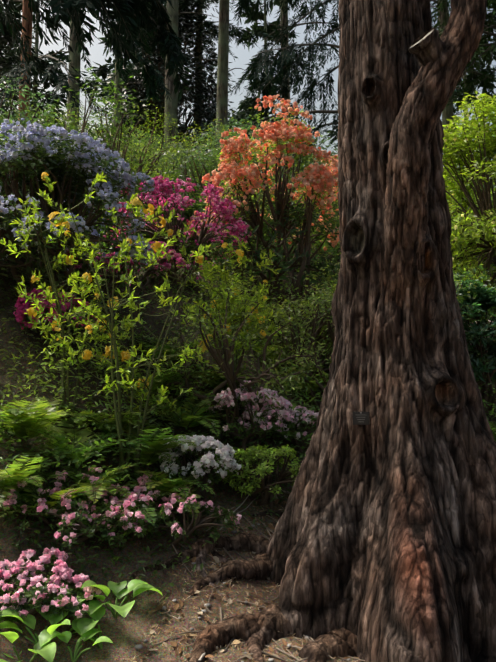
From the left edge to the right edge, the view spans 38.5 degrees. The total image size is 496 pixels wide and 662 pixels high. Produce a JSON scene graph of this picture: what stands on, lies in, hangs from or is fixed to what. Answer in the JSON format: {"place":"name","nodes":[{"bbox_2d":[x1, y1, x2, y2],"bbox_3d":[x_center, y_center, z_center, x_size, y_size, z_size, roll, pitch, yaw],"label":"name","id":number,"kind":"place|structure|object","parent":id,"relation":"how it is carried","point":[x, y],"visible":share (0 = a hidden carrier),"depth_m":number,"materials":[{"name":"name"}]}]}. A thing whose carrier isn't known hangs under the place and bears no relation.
{"place":"outdoors","nodes":[
{"label":"outdoors","id":0,"kind":"place"},
{"bbox_2d":[0,207,495,661],"bbox_3d":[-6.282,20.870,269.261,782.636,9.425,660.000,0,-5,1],"label":"ground","id":1,"kind":"structure","parent":0,"point":[128,631],"depth_m":5.14,"materials":[{"name":"brown soil"}]},
{"bbox_2d":[0,547,101,631],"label":"azalea bush","id":2,"kind":"object","parent":1,"relation":"on","point":[36,592],"visible":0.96,"depth_m":4.00,"materials":[{"name":"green plant"}]},
{"bbox_2d":[13,288,97,347],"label":"rhododendron bush","id":3,"kind":"object","parent":1,"relation":"on","point":[21,305],"visible":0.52,"depth_m":6.34,"materials":[{"name":"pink plant"}]},
{"bbox_2d":[0,200,144,411],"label":"azalea shrub","id":4,"kind":"object","parent":1,"relation":"on","point":[86,354],"visible":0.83,"depth_m":5.73,"materials":[{"name":"green plant"}]},
{"bbox_2d":[0,118,155,292],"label":"rhododendron bush","id":5,"kind":"object","parent":1,"relation":"on","point":[30,142],"visible":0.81,"depth_m":6.90,"materials":[{"name":"purple plant"}]},
{"bbox_2d":[0,579,162,661],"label":"hostas","id":6,"kind":"object","parent":1,"relation":"on","point":[45,647],"visible":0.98,"depth_m":3.86,"materials":[{"name":"green plant"}]},
{"bbox_2d":[0,0,191,102],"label":"hemlock tree","id":7,"kind":"object","parent":1,"relation":"on","point":[166,41],"visible":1,"depth_m":8.61,"materials":[{"name":"green plant"}]},
{"bbox_2d":[85,193,134,250],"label":"yellow flowers","id":8,"kind":"object","parent":1,"relation":"on","point":[100,229],"visible":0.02,"depth_m":11.88,"materials":[{"name":"purple plant"}]},
{"bbox_2d":[18,171,218,480],"bbox_3d":[-0.977,-0.021,5.508,1.482,2.322,1.387,0,-5,1],"label":"azalea shrub","id":9,"kind":"object","parent":1,"relation":"on","point":[112,303],"visible":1,"depth_m":5.48,"materials":[{"name":"green plant"}]},
{"bbox_2d":[0,0,240,174],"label":"dark yew tree","id":10,"kind":"object","parent":1,"relation":"on","point":[207,95],"visible":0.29,"depth_m":35.86,"materials":[{"name":"green plant"}]},
{"bbox_2d":[2,467,241,549],"bbox_3d":[-0.846,1.235,4.793,1.551,0.604,0.719,4,-6,-36],"label":"azalea bush","id":11,"kind":"object","parent":1,"relation":"on","point":[125,521],"visible":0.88,"depth_m":4.68,"materials":[{"name":"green plant"}]},
{"bbox_2d":[66,240,203,296],"bbox_3d":[-1.302,-0.692,8.470,0.875,0.780,2.060,-3,-6,34],"label":"rhododendron bush","id":12,"kind":"object","parent":1,"relation":"on","point":[176,259],"visible":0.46,"depth_m":8.41,"materials":[{"name":"pink plant"}]},
{"bbox_2d":[103,175,250,286],"bbox_3d":[-0.799,-1.734,11.425,1.964,2.741,6.116,0,-5,1],"label":"rhododendron bush","id":13,"kind":"object","parent":1,"relation":"on","point":[164,187],"visible":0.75,"depth_m":8.95,"materials":[{"name":"pink plant"}]},
{"bbox_2d":[159,435,241,499],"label":"rhododendron bush","id":14,"kind":"object","parent":1,"relation":"on","point":[207,450],"visible":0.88,"depth_m":5.46,"materials":[{"name":"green plant"}]},
{"bbox_2d":[198,492,263,661],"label":"fallen sticks","id":15,"kind":"object","parent":1,"relation":"on","point":[201,657],"visible":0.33,"depth_m":5.42,"materials":[{"name":"brown wood"}]},
{"bbox_2d":[176,236,286,387],"bbox_3d":[-0.190,-0.117,7.005,1.176,1.565,0.996,-2,-5,20],"label":"shrub","id":16,"kind":"object","parent":1,"relation":"on","point":[208,268],"visible":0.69,"depth_m":6.95,"materials":[{"name":"green plant"}]},
{"bbox_2d":[127,488,364,661],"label":"ground litter","id":17,"kind":"object","parent":1,"relation":"on","point":[139,647],"visible":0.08,"depth_m":4.26,"materials":[{"name":"brown wood"}]},
{"bbox_2d":[0,64,495,440],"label":"hillside shrub","id":18,"kind":"object","parent":1,"relation":"on","point":[149,163],"visible":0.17,"depth_m":9.45,"materials":[{"name":"green plant"}]},
{"bbox_2d":[0,189,495,599],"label":"undergrowth plant","id":19,"kind":"object","parent":1,"relation":"on","point":[76,460],"visible":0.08,"depth_m":5.85,"materials":[{"name":"green plant"}]},
{"bbox_2d":[0,305,495,526],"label":"ferns","id":20,"kind":"object","parent":1,"relation":"on","point":[34,420],"visible":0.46,"depth_m":5.24,"materials":[{"name":"green plant"}]},
{"bbox_2d":[0,0,495,205],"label":"background trees","id":21,"kind":"object","parent":1,"relation":"on","point":[222,38],"visible":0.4,"depth_m":26.52,"materials":[{"name":"green plant"}]},
{"bbox_2d":[0,0,495,191],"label":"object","id":22,"kind":"object","parent":1,"relation":"on","point":[264,31],"visible":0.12,"depth_m":53.69,"materials":[{"name":"green plant"}]},
{"bbox_2d":[212,444,299,509],"bbox_3d":[0.107,1.183,5.708,0.831,0.527,0.813,4,-7,-41],"label":"shrub","id":23,"kind":"object","parent":1,"relation":"on","point":[266,461],"visible":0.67,"depth_m":5.62,"materials":[{"name":"green plant"}]},
{"bbox_2d":[206,380,318,452],"bbox_3d":[0.176,0.798,6.511,0.822,0.692,1.252,-5,-7,43],"label":"rhododendron bush","id":24,"kind":"object","parent":1,"relation":"on","point":[262,425],"visible":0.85,"depth_m":6.29,"materials":[{"name":"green plant"}]},
{"bbox_2d":[187,94,338,318],"bbox_3d":[0.321,-1.578,9.668,2.417,2.896,2.081,0,-5,1],"label":"azalea bush","id":25,"kind":"object","parent":1,"relation":"on","point":[236,171],"visible":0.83,"depth_m":9.45,"materials":[{"name":"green plant"}]},
{"bbox_2d":[197,0,339,171],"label":"conifer tree","id":26,"kind":"object","parent":1,"relation":"on","point":[259,60],"visible":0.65,"depth_m":22.33,"materials":[{"name":"green plant"}]},
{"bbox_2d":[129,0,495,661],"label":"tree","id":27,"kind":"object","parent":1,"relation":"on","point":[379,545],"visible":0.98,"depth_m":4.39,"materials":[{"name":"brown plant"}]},
{"bbox_2d":[353,412,369,424],"bbox_3d":[0.705,0.538,4.390,0.104,0.080,0.065,-2,-5,21],"label":"label plate","id":28,"kind":"object","parent":27,"relation":"attached to","point":[361,418],"visible":1,"depth_m":4.36,"materials":[{"name":"black plastic"}]},
{"bbox_2d":[320,154,339,242],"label":"azalea bush","id":29,"kind":"object","parent":1,"relation":"on","point":[335,158],"visible":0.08,"depth_m":12.62,"materials":[{"name":"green plant"}]},
{"bbox_2d":[430,0,495,153],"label":"conifer tree","id":30,"kind":"object","parent":1,"relation":"on","point":[489,89],"visible":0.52,"depth_m":23.18,"materials":[{"name":"green plant"}]},
{"bbox_2d":[442,91,495,322],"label":"shrub","id":31,"kind":"object","parent":1,"relation":"on","point":[469,232],"visible":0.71,"depth_m":10.50,"materials":[{"name":"green plant"}]},
{"bbox_2d":[455,279,495,412],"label":"mahonia shrub","id":32,"kind":"object","parent":1,"relation":"on","point":[489,301],"visible":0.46,"depth_m":8.72,"materials":[{"name":"green plant"}]},
{"bbox_2d":[464,320,495,377],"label":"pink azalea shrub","id":33,"kind":"object","parent":1,"relation":"on","point":[487,344],"visible":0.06,"depth_m":9.31,"materials":[{"name":"green plant"}]},
{"bbox_2d":[0,0,495,172],"label":"sky","id":34,"kind":"structure","parent":0,"point":[96,50],"materials":[{"name":"white"}]}
]}

